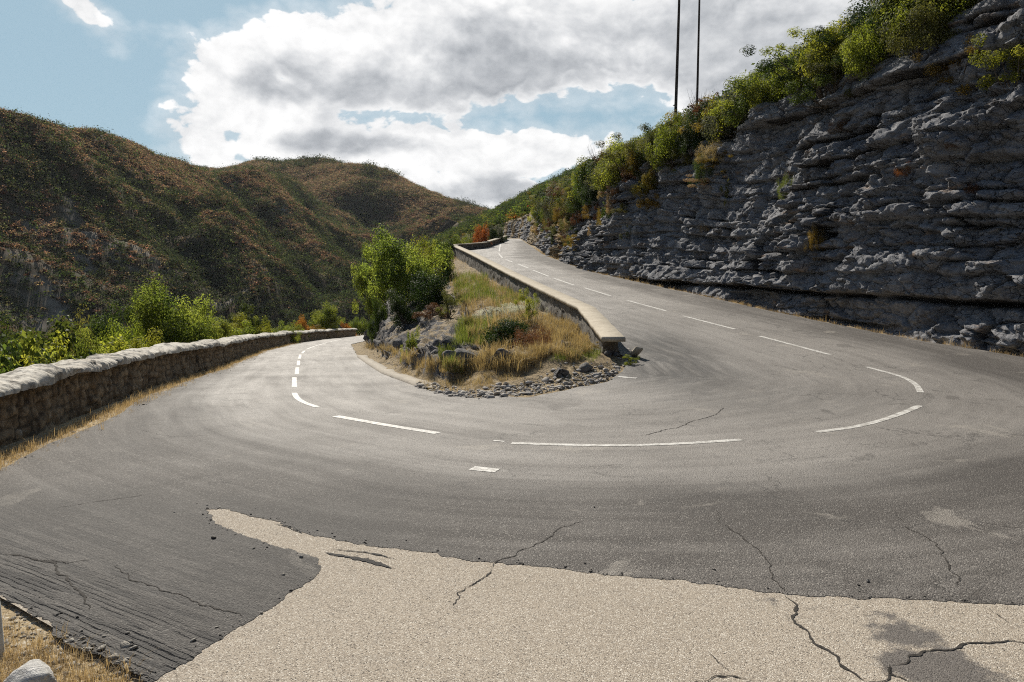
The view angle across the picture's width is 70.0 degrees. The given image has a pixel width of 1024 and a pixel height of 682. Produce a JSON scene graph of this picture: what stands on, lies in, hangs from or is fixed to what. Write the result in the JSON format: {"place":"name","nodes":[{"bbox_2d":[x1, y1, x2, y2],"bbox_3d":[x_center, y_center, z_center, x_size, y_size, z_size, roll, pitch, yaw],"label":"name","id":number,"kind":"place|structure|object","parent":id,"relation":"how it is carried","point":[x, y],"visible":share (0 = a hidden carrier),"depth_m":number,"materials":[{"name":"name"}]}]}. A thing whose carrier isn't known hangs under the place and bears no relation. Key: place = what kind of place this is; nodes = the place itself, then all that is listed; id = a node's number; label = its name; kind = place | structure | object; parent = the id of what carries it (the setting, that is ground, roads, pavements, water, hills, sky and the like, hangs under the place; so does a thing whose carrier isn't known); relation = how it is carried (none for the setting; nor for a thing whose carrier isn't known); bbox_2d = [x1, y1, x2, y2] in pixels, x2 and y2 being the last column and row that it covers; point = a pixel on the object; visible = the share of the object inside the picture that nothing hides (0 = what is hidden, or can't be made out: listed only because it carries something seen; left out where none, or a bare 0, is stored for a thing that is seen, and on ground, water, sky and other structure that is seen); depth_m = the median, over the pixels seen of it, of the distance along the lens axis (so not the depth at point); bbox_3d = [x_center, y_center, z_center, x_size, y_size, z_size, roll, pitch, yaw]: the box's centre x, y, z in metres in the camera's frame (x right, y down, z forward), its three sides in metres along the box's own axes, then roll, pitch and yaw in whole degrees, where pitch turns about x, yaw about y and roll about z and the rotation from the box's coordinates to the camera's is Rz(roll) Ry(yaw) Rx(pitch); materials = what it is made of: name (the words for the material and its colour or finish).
{"place":"outdoors","nodes":[
{"label":"outdoors","id":0,"kind":"place"},
{"bbox_2d":[0,0,879,208],"label":"sky","id":1,"kind":"structure","parent":0,"point":[484,102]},
{"bbox_2d":[0,112,914,681],"bbox_3d":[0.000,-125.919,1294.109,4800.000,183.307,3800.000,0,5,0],"label":"ground","id":2,"kind":"structure","parent":0,"point":[52,306],"depth_m":175.34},
{"bbox_2d":[0,603,4,659],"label":"marker stone","id":3,"kind":"object","parent":2,"relation":"on","point":[2,647],"visible":0.53,"depth_m":3.96,"materials":[{"name":"concrete"}]},
{"bbox_2d":[0,315,46,366],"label":"shrub","id":4,"kind":"object","parent":2,"relation":"on","point":[6,333],"visible":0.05,"depth_m":14.29,"materials":[{"name":"green plant"}]},
{"bbox_2d":[0,333,50,373],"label":"shrub","id":5,"kind":"object","parent":2,"relation":"on","point":[8,350],"visible":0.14,"depth_m":10.53,"materials":[{"name":"green plant"}]},
{"bbox_2d":[3,659,57,681],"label":"rock","id":6,"kind":"object","parent":2,"relation":"on","point":[36,670],"visible":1,"depth_m":3.63,"materials":[{"name":"stone"}]},
{"bbox_2d":[0,326,74,372],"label":"shrub","id":7,"kind":"object","parent":2,"relation":"on","point":[28,345],"visible":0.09,"depth_m":11.09,"materials":[{"name":"green plant"}]},
{"bbox_2d":[12,330,69,370],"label":"shrub","id":8,"kind":"object","parent":2,"relation":"on","point":[59,348],"visible":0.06,"depth_m":12.75,"materials":[{"name":"green plant"}]},
{"bbox_2d":[6,310,96,367],"bbox_3d":[-8.540,0.534,13.727,1.780,2.214,1.524,2,5,19],"label":"shrub","id":9,"kind":"object","parent":2,"relation":"on","point":[65,329],"visible":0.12,"depth_m":13.95,"materials":[{"name":"green plant"}]},
{"bbox_2d":[44,304,94,355],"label":"shrub","id":10,"kind":"object","parent":2,"relation":"on","point":[85,327],"visible":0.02,"depth_m":19.34,"materials":[{"name":"green plant"}]},
{"bbox_2d":[3,616,147,681],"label":"verge gravel","id":11,"kind":"structure","parent":2,"relation":"on","point":[87,649],"depth_m":4.00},
{"bbox_2d":[73,323,106,358],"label":"shrub","id":12,"kind":"object","parent":2,"relation":"on","point":[82,342],"visible":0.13,"depth_m":15.80,"materials":[{"name":"green plant"}]},
{"bbox_2d":[61,300,126,353],"bbox_3d":[-14.765,0.959,26.173,2.597,4.866,2.706,-4,6,-42],"label":"tree","id":13,"kind":"object","parent":2,"relation":"on","point":[96,327],"visible":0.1,"depth_m":25.82,"materials":[{"name":"green plant"}]},
{"bbox_2d":[70,334,131,356],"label":"shrub","id":14,"kind":"object","parent":2,"relation":"on","point":[115,348],"visible":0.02,"depth_m":16.04,"materials":[{"name":"green plant"}]},
{"bbox_2d":[92,321,149,352],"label":"shrub","id":15,"kind":"object","parent":2,"relation":"on","point":[128,339],"visible":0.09,"depth_m":18.43,"materials":[{"name":"green plant"}]},
{"bbox_2d":[105,304,137,338],"bbox_3d":[-14.162,0.637,28.096,2.505,4.393,2.153,-3,6,-37],"label":"tree","id":16,"kind":"object","parent":2,"relation":"on","point":[127,313],"visible":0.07,"depth_m":27.48,"materials":[{"name":"green plant"}]},
{"bbox_2d":[112,326,162,352],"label":"shrub","id":17,"kind":"object","parent":2,"relation":"on","point":[136,344],"visible":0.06,"depth_m":17.92,"materials":[{"name":"green plant"}]},
{"bbox_2d":[107,272,216,345],"bbox_3d":[-10.961,-0.180,23.010,3.120,3.951,2.808,-1,5,-18],"label":"tree","id":18,"kind":"object","parent":2,"relation":"on","point":[179,329],"visible":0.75,"depth_m":22.64,"materials":[{"name":"green plant"}]},
{"bbox_2d":[0,328,357,446],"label":"stone wall","id":19,"kind":"structure","parent":2,"relation":"on","point":[36,399],"depth_m":12.31,"materials":[{"name":"stone"}]},
{"bbox_2d":[173,308,224,339],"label":"shrub","id":20,"kind":"object","parent":2,"relation":"on","point":[217,333],"visible":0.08,"depth_m":27.70,"materials":[{"name":"green plant"}]},
{"bbox_2d":[185,307,231,336],"bbox_3d":[-12.085,0.017,28.754,2.334,2.885,2.108,1,5,17],"label":"tree","id":21,"kind":"object","parent":2,"relation":"on","point":[225,327],"visible":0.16,"depth_m":28.97,"materials":[{"name":"green plant"}]},
{"bbox_2d":[212,315,256,336],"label":"shrub","id":22,"kind":"object","parent":2,"relation":"on","point":[238,332],"visible":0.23,"depth_m":35.94,"materials":[{"name":"green plant"}]},
{"bbox_2d":[230,312,249,335],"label":"shrub","id":23,"kind":"object","parent":2,"relation":"on","point":[237,325],"visible":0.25,"depth_m":37.63,"materials":[{"name":"green plant"}]},
{"bbox_2d":[0,106,489,356],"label":"scrub","id":24,"kind":"object","parent":2,"relation":"on","point":[195,190],"visible":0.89,"depth_m":217.20,"materials":[{"name":"green plant"}]},
{"bbox_2d":[227,303,268,334],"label":"tree","id":25,"kind":"object","parent":2,"relation":"on","point":[255,322],"visible":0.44,"depth_m":40.66,"materials":[{"name":"green plant"}]},
{"bbox_2d":[271,325,301,342],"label":"shrub","id":26,"kind":"object","parent":2,"relation":"on","point":[293,338],"visible":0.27,"depth_m":49.87,"materials":[{"name":"green plant"}]},
{"bbox_2d":[308,302,345,332],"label":"tree","id":27,"kind":"object","parent":2,"relation":"on","point":[326,318],"visible":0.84,"depth_m":69.72,"materials":[{"name":"green plant"}]},
{"bbox_2d":[349,317,367,334],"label":"shrub","id":28,"kind":"object","parent":2,"relation":"on","point":[361,330],"visible":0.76,"depth_m":85.70,"materials":[{"name":"green plant"}]},
{"bbox_2d":[350,240,388,318],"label":"tree","id":29,"kind":"object","parent":2,"relation":"on","point":[361,280],"visible":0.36,"depth_m":42.25,"materials":[{"name":"green plant"}]},
{"bbox_2d":[359,223,453,301],"bbox_3d":[-5.449,-3.039,34.806,4.650,5.071,4.006,3,6,35],"label":"tree","id":30,"kind":"object","parent":2,"relation":"on","point":[391,268],"visible":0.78,"depth_m":34.17,"materials":[{"name":"green plant"}]},
{"bbox_2d":[400,327,419,363],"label":"shrub","id":31,"kind":"object","parent":2,"relation":"on","point":[411,344],"visible":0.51,"depth_m":21.14,"materials":[{"name":"green plant"}]},
{"bbox_2d":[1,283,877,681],"bbox_3d":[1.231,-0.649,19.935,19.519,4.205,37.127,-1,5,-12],"label":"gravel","id":32,"kind":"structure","parent":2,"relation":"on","point":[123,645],"depth_m":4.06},
{"bbox_2d":[0,248,1023,681],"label":"dry grass","id":33,"kind":"structure","parent":2,"relation":"on","point":[28,446],"depth_m":4.20,"materials":[{"name":"plant"}]},
{"bbox_2d":[4,503,1020,679],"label":"asphalt crumbs","id":34,"kind":"object","parent":2,"relation":"on","point":[963,600],"visible":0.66,"depth_m":4.72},
{"bbox_2d":[452,235,625,353],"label":"concrete parapet","id":35,"kind":"structure","parent":2,"relation":"on","point":[598,326],"depth_m":25.52,"materials":[{"name":"concrete"}]},
{"bbox_2d":[592,134,640,188],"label":"shrub","id":36,"kind":"object","parent":2,"relation":"on","point":[613,149],"visible":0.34,"depth_m":40.02,"materials":[{"name":"green plant"}]},
{"bbox_2d":[414,2,878,247],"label":"hillside scrub","id":37,"kind":"object","parent":2,"relation":"on","point":[517,206],"visible":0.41,"depth_m":193.78,"materials":[{"name":"green plant"}]},
{"bbox_2d":[696,0,699,104],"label":"wooden pole","id":38,"kind":"object","parent":2,"relation":"on","point":[697,78],"visible":0.44,"depth_m":44.70,"materials":[{"name":"brown wood"}]},
{"bbox_2d":[700,71,770,141],"bbox_3d":[9.257,-9.592,30.553,2.817,2.802,2.485,1,5,13],"label":"shrub","id":39,"kind":"object","parent":2,"relation":"on","point":[729,130],"visible":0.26,"depth_m":30.01,"materials":[{"name":"green plant"}]},
{"bbox_2d":[352,256,624,397],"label":"embankment","id":40,"kind":"structure","parent":0,"point":[437,327],"depth_m":18.70,"materials":[{"name":"soil"}]},
{"bbox_2d":[366,294,387,342],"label":"shrub","id":41,"kind":"object","parent":40,"relation":"on","point":[381,312],"visible":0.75,"depth_m":38.01,"materials":[{"name":"green plant"}]},
{"bbox_2d":[385,290,422,328],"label":"shrub","id":42,"kind":"object","parent":40,"relation":"on","point":[403,312],"visible":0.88,"depth_m":29.76,"materials":[{"name":"green plant"}]},
{"bbox_2d":[404,234,443,302],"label":"shrub","id":43,"kind":"object","parent":40,"relation":"on","point":[428,254],"visible":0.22,"depth_m":38.47,"materials":[{"name":"green plant"}]},
{"bbox_2d":[394,266,454,309],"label":"shrub","id":44,"kind":"object","parent":40,"relation":"on","point":[419,287],"visible":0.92,"depth_m":32.06,"materials":[{"name":"green plant"}]},
{"bbox_2d":[412,302,446,318],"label":"shrub","id":45,"kind":"object","parent":40,"relation":"on","point":[429,313],"visible":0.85,"depth_m":27.42,"materials":[{"name":"brown plant"}]},
{"bbox_2d":[421,238,454,280],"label":"shrub","id":46,"kind":"object","parent":40,"relation":"on","point":[450,274],"visible":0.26,"depth_m":45.17,"materials":[{"name":"green plant"}]},
{"bbox_2d":[435,289,463,318],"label":"shrub","id":47,"kind":"object","parent":40,"relation":"on","point":[447,299],"visible":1,"depth_m":26.93,"materials":[{"name":"green plant"}]},
{"bbox_2d":[454,348,477,365],"bbox_3d":[-1.027,0.486,15.803,0.803,0.612,0.503,14,-4,-14],"label":"boulder","id":48,"kind":"object","parent":40,"relation":"on","point":[463,352],"visible":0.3,"depth_m":15.62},
{"bbox_2d":[363,256,595,391],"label":"bank grass","id":49,"kind":"structure","parent":40,"relation":"on","point":[520,361],"depth_m":16.09,"materials":[{"name":"plant"}]},
{"bbox_2d":[471,223,492,246],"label":"shrub","id":50,"kind":"object","parent":40,"relation":"on","point":[480,236],"visible":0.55,"depth_m":75.17,"materials":[{"name":"orange plant"}]},
{"bbox_2d":[488,348,515,364],"bbox_3d":[-0.251,0.371,15.199,0.564,0.417,0.523,-5,-10,-25],"label":"boulder","id":51,"kind":"object","parent":40,"relation":"on","point":[499,350],"visible":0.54,"depth_m":15.03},
{"bbox_2d":[478,314,540,346],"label":"shrub","id":52,"kind":"object","parent":40,"relation":"on","point":[510,328],"visible":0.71,"depth_m":17.38,"materials":[{"name":"green plant"}]},
{"bbox_2d":[436,268,601,372],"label":"green grass","id":53,"kind":"structure","parent":40,"relation":"on","point":[464,333],"depth_m":21.89,"materials":[{"name":"plant"}]},
{"bbox_2d":[414,348,631,398],"bbox_3d":[0.804,0.691,14.758,5.177,0.675,3.606,-1,5,-16],"label":"rubble","id":54,"kind":"object","parent":40,"relation":"on","point":[490,393],"visible":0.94,"depth_m":13.79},
{"bbox_2d":[514,287,539,321],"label":"shrub","id":55,"kind":"object","parent":40,"relation":"on","point":[528,307],"visible":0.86,"depth_m":21.46,"materials":[{"name":"green plant"}]},
{"bbox_2d":[512,324,552,347],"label":"shrub","id":56,"kind":"object","parent":40,"relation":"on","point":[534,335],"visible":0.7,"depth_m":16.33,"materials":[{"name":"brown plant"}]},
{"bbox_2d":[487,223,508,242],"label":"shrub","id":57,"kind":"object","parent":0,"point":[493,232],"visible":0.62,"depth_m":86.93,"materials":[{"name":"green plant"}]},
{"bbox_2d":[0,239,1023,681],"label":"road","id":58,"kind":"structure","parent":0,"point":[110,531],"depth_m":7.59,"materials":[{"name":"asphalt"}]},
{"bbox_2d":[357,355,435,388],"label":"kerb","id":59,"kind":"structure","parent":58,"relation":"on","point":[392,373],"depth_m":19.24,"materials":[{"name":"concrete"}]},
{"bbox_2d":[292,243,923,471],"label":"road markings","id":60,"kind":"object","parent":58,"relation":"on","point":[918,388],"visible":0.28,"depth_m":10.58,"materials":[{"name":"paint"}]},
{"bbox_2d":[0,508,1023,681],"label":"pavement","id":61,"kind":"structure","parent":0,"point":[351,612],"depth_m":4.22,"materials":[{"name":"concrete"}]},
{"bbox_2d":[503,0,1023,355],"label":"rock cliff","id":62,"kind":"structure","parent":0,"point":[931,250],"depth_m":21.44,"materials":[{"name":"stone"}]},
{"bbox_2d":[536,196,556,222],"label":"shrub","id":63,"kind":"object","parent":62,"relation":"on","point":[548,213],"visible":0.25,"depth_m":61.00,"materials":[{"name":"green plant"}]},
{"bbox_2d":[564,193,582,213],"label":"shrub","id":64,"kind":"object","parent":62,"relation":"on","point":[579,203],"visible":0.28,"depth_m":50.10,"materials":[{"name":"green plant"}]},
{"bbox_2d":[566,155,590,204],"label":"shrub","id":65,"kind":"object","parent":62,"relation":"on","point":[581,159],"visible":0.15,"depth_m":48.63,"materials":[{"name":"green plant"}]},
{"bbox_2d":[570,157,600,198],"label":"shrub","id":66,"kind":"object","parent":62,"relation":"on","point":[581,172],"visible":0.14,"depth_m":47.38,"materials":[{"name":"green plant"}]},
{"bbox_2d":[576,183,598,203],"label":"shrub","id":67,"kind":"object","parent":62,"relation":"on","point":[592,193],"visible":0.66,"depth_m":45.24,"materials":[{"name":"green plant"}]},
{"bbox_2d":[583,155,623,195],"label":"shrub","id":68,"kind":"object","parent":62,"relation":"on","point":[618,179],"visible":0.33,"depth_m":40.76,"materials":[{"name":"green plant"}]},
{"bbox_2d":[594,135,647,179],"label":"shrub","id":69,"kind":"object","parent":62,"relation":"on","point":[610,153],"visible":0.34,"depth_m":38.18,"materials":[{"name":"green plant"}]},
{"bbox_2d":[621,148,642,175],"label":"shrub","id":70,"kind":"object","parent":62,"relation":"on","point":[632,160],"visible":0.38,"depth_m":37.54,"materials":[{"name":"green plant"}]},
{"bbox_2d":[611,124,660,164],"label":"shrub","id":71,"kind":"object","parent":62,"relation":"on","point":[626,143],"visible":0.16,"depth_m":37.48,"materials":[{"name":"green plant"}]},
{"bbox_2d":[629,169,656,193],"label":"shrub","id":72,"kind":"object","parent":62,"relation":"on","point":[642,187],"visible":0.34,"depth_m":36.13,"materials":[{"name":"green plant"}]},
{"bbox_2d":[632,169,658,197],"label":"shrub","id":73,"kind":"object","parent":62,"relation":"on","point":[647,178],"visible":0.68,"depth_m":35.89,"materials":[{"name":"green plant"}]},
{"bbox_2d":[630,122,664,168],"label":"shrub","id":74,"kind":"object","parent":62,"relation":"on","point":[643,151],"visible":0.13,"depth_m":36.60,"materials":[{"name":"green plant"}]},
{"bbox_2d":[636,186,659,209],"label":"shrub","id":75,"kind":"object","parent":62,"relation":"on","point":[647,202],"visible":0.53,"depth_m":35.73,"materials":[{"name":"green plant"}]},
{"bbox_2d":[636,120,683,165],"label":"shrub","id":76,"kind":"object","parent":62,"relation":"on","point":[641,146],"visible":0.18,"depth_m":35.14,"materials":[{"name":"green plant"}]},
{"bbox_2d":[644,111,691,170],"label":"shrub","id":77,"kind":"object","parent":62,"relation":"on","point":[662,151],"visible":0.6,"depth_m":33.78,"materials":[{"name":"green plant"}]},
{"bbox_2d":[674,0,679,112],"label":"wooden pole","id":78,"kind":"object","parent":62,"relation":"on","point":[677,65],"visible":0.5,"depth_m":39.86,"materials":[{"name":"brown wood"}]},
{"bbox_2d":[675,120,708,155],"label":"shrub","id":79,"kind":"object","parent":62,"relation":"on","point":[688,135],"visible":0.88,"depth_m":32.23,"materials":[{"name":"green plant"}]},
{"bbox_2d":[677,101,713,142],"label":"shrub","id":80,"kind":"object","parent":62,"relation":"on","point":[694,126],"visible":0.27,"depth_m":32.09,"materials":[{"name":"green plant"}]},
{"bbox_2d":[687,151,716,184],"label":"shrub","id":81,"kind":"object","parent":62,"relation":"on","point":[698,171],"visible":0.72,"depth_m":30.71,"materials":[{"name":"green plant"}]},
{"bbox_2d":[687,89,718,123],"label":"twiggy bush","id":82,"kind":"object","parent":62,"relation":"on","point":[695,105],"visible":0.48,"depth_m":32.59,"materials":[{"name":"brown plant"}]},
{"bbox_2d":[682,95,726,141],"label":"shrub","id":83,"kind":"object","parent":62,"relation":"on","point":[699,114],"visible":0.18,"depth_m":32.18,"materials":[{"name":"green plant"}]},
{"bbox_2d":[694,137,724,163],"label":"shrub","id":84,"kind":"object","parent":62,"relation":"on","point":[709,153],"visible":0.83,"depth_m":30.43,"materials":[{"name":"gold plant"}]},
{"bbox_2d":[694,150,734,173],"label":"shrub","id":85,"kind":"object","parent":62,"relation":"on","point":[709,159],"visible":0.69,"depth_m":30.37,"materials":[{"name":"green plant"}]},
{"bbox_2d":[697,93,742,148],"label":"shrub","id":86,"kind":"object","parent":62,"relation":"on","point":[718,118],"visible":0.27,"depth_m":31.06,"materials":[{"name":"green plant"}]},
{"bbox_2d":[708,64,780,128],"bbox_3d":[9.562,-9.635,29.160,3.298,2.496,3.702,-3,6,-37],"label":"shrub","id":87,"kind":"object","parent":62,"relation":"on","point":[729,83],"visible":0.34,"depth_m":28.99,"materials":[{"name":"green plant"}]},
{"bbox_2d":[719,73,779,127],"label":"shrub","id":88,"kind":"object","parent":62,"relation":"on","point":[744,109],"visible":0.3,"depth_m":28.52,"materials":[{"name":"green plant"}]},
{"bbox_2d":[744,76,782,113],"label":"shrub","id":89,"kind":"object","parent":62,"relation":"on","point":[758,98],"visible":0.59,"depth_m":27.54,"materials":[{"name":"green plant"}]},
{"bbox_2d":[749,46,817,102],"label":"shrub","id":90,"kind":"object","parent":62,"relation":"on","point":[783,71],"visible":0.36,"depth_m":26.76,"materials":[{"name":"green plant"}]},
{"bbox_2d":[739,25,840,91],"bbox_3d":[10.295,-9.649,25.940,3.841,2.316,3.621,-4,6,-42],"label":"shrub","id":91,"kind":"object","parent":62,"relation":"on","point":[771,65],"visible":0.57,"depth_m":25.85,"materials":[{"name":"green plant"}]},
{"bbox_2d":[759,19,845,94],"bbox_3d":[10.963,-9.791,25.461,3.457,2.376,3.523,-4,6,-42],"label":"shrub","id":92,"kind":"object","parent":62,"relation":"on","point":[781,47],"visible":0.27,"depth_m":25.09,"materials":[{"name":"green plant"}]},
{"bbox_2d":[803,225,827,251],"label":"cliff plant","id":93,"kind":"object","parent":62,"relation":"attached to","point":[811,240],"visible":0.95,"depth_m":22.78,"materials":[{"name":"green plant"}]},
{"bbox_2d":[782,52,849,108],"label":"shrub","id":94,"kind":"object","parent":62,"relation":"on","point":[801,98],"visible":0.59,"depth_m":24.07,"materials":[{"name":"green plant"}]},
{"bbox_2d":[791,9,864,87],"bbox_3d":[11.004,-9.666,24.705,3.452,2.501,2.783,0,5,6],"label":"shrub","id":95,"kind":"object","parent":62,"relation":"on","point":[816,50],"visible":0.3,"depth_m":24.18,"materials":[{"name":"green plant"}]},
{"bbox_2d":[805,49,864,100],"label":"shrub","id":96,"kind":"object","parent":62,"relation":"on","point":[835,75],"visible":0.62,"depth_m":23.48,"materials":[{"name":"green plant"}]},
{"bbox_2d":[811,0,878,61],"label":"shrub","id":97,"kind":"object","parent":62,"relation":"on","point":[861,12],"visible":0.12,"depth_m":23.80,"materials":[{"name":"green plant"}]},
{"bbox_2d":[837,14,897,80],"bbox_3d":[10.961,-8.900,22.345,1.834,1.997,1.929,4,6,43],"label":"shrub","id":98,"kind":"object","parent":62,"relation":"on","point":[856,51],"visible":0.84,"depth_m":22.17,"materials":[{"name":"green plant"}]},
{"bbox_2d":[838,6,897,62],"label":"shrub","id":99,"kind":"object","parent":62,"relation":"on","point":[869,22],"visible":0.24,"depth_m":22.09,"materials":[{"name":"green plant"}]},
{"bbox_2d":[866,0,954,53],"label":"shrub","id":100,"kind":"object","parent":62,"relation":"on","point":[879,8],"visible":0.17,"depth_m":21.82,"materials":[{"name":"green plant"}]},
{"bbox_2d":[877,0,961,57],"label":"shrub","id":101,"kind":"object","parent":62,"relation":"on","point":[920,31],"visible":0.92,"depth_m":20.23,"materials":[{"name":"green plant"}]},
{"bbox_2d":[871,0,978,57],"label":"shrub","id":102,"kind":"object","parent":62,"relation":"on","point":[902,10],"visible":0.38,"depth_m":20.88,"materials":[{"name":"green plant"}]},
{"bbox_2d":[911,35,981,94],"bbox_3d":[12.033,-7.268,19.706,2.046,1.579,1.968,-2,5,-27],"label":"shrub","id":103,"kind":"object","parent":62,"relation":"on","point":[968,51],"visible":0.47,"depth_m":19.65,"materials":[{"name":"green plant"}]},
{"bbox_2d":[968,32,1023,93],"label":"shrub","id":104,"kind":"object","parent":62,"relation":"on","point":[1017,53],"visible":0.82,"depth_m":17.95,"materials":[{"name":"green plant"}]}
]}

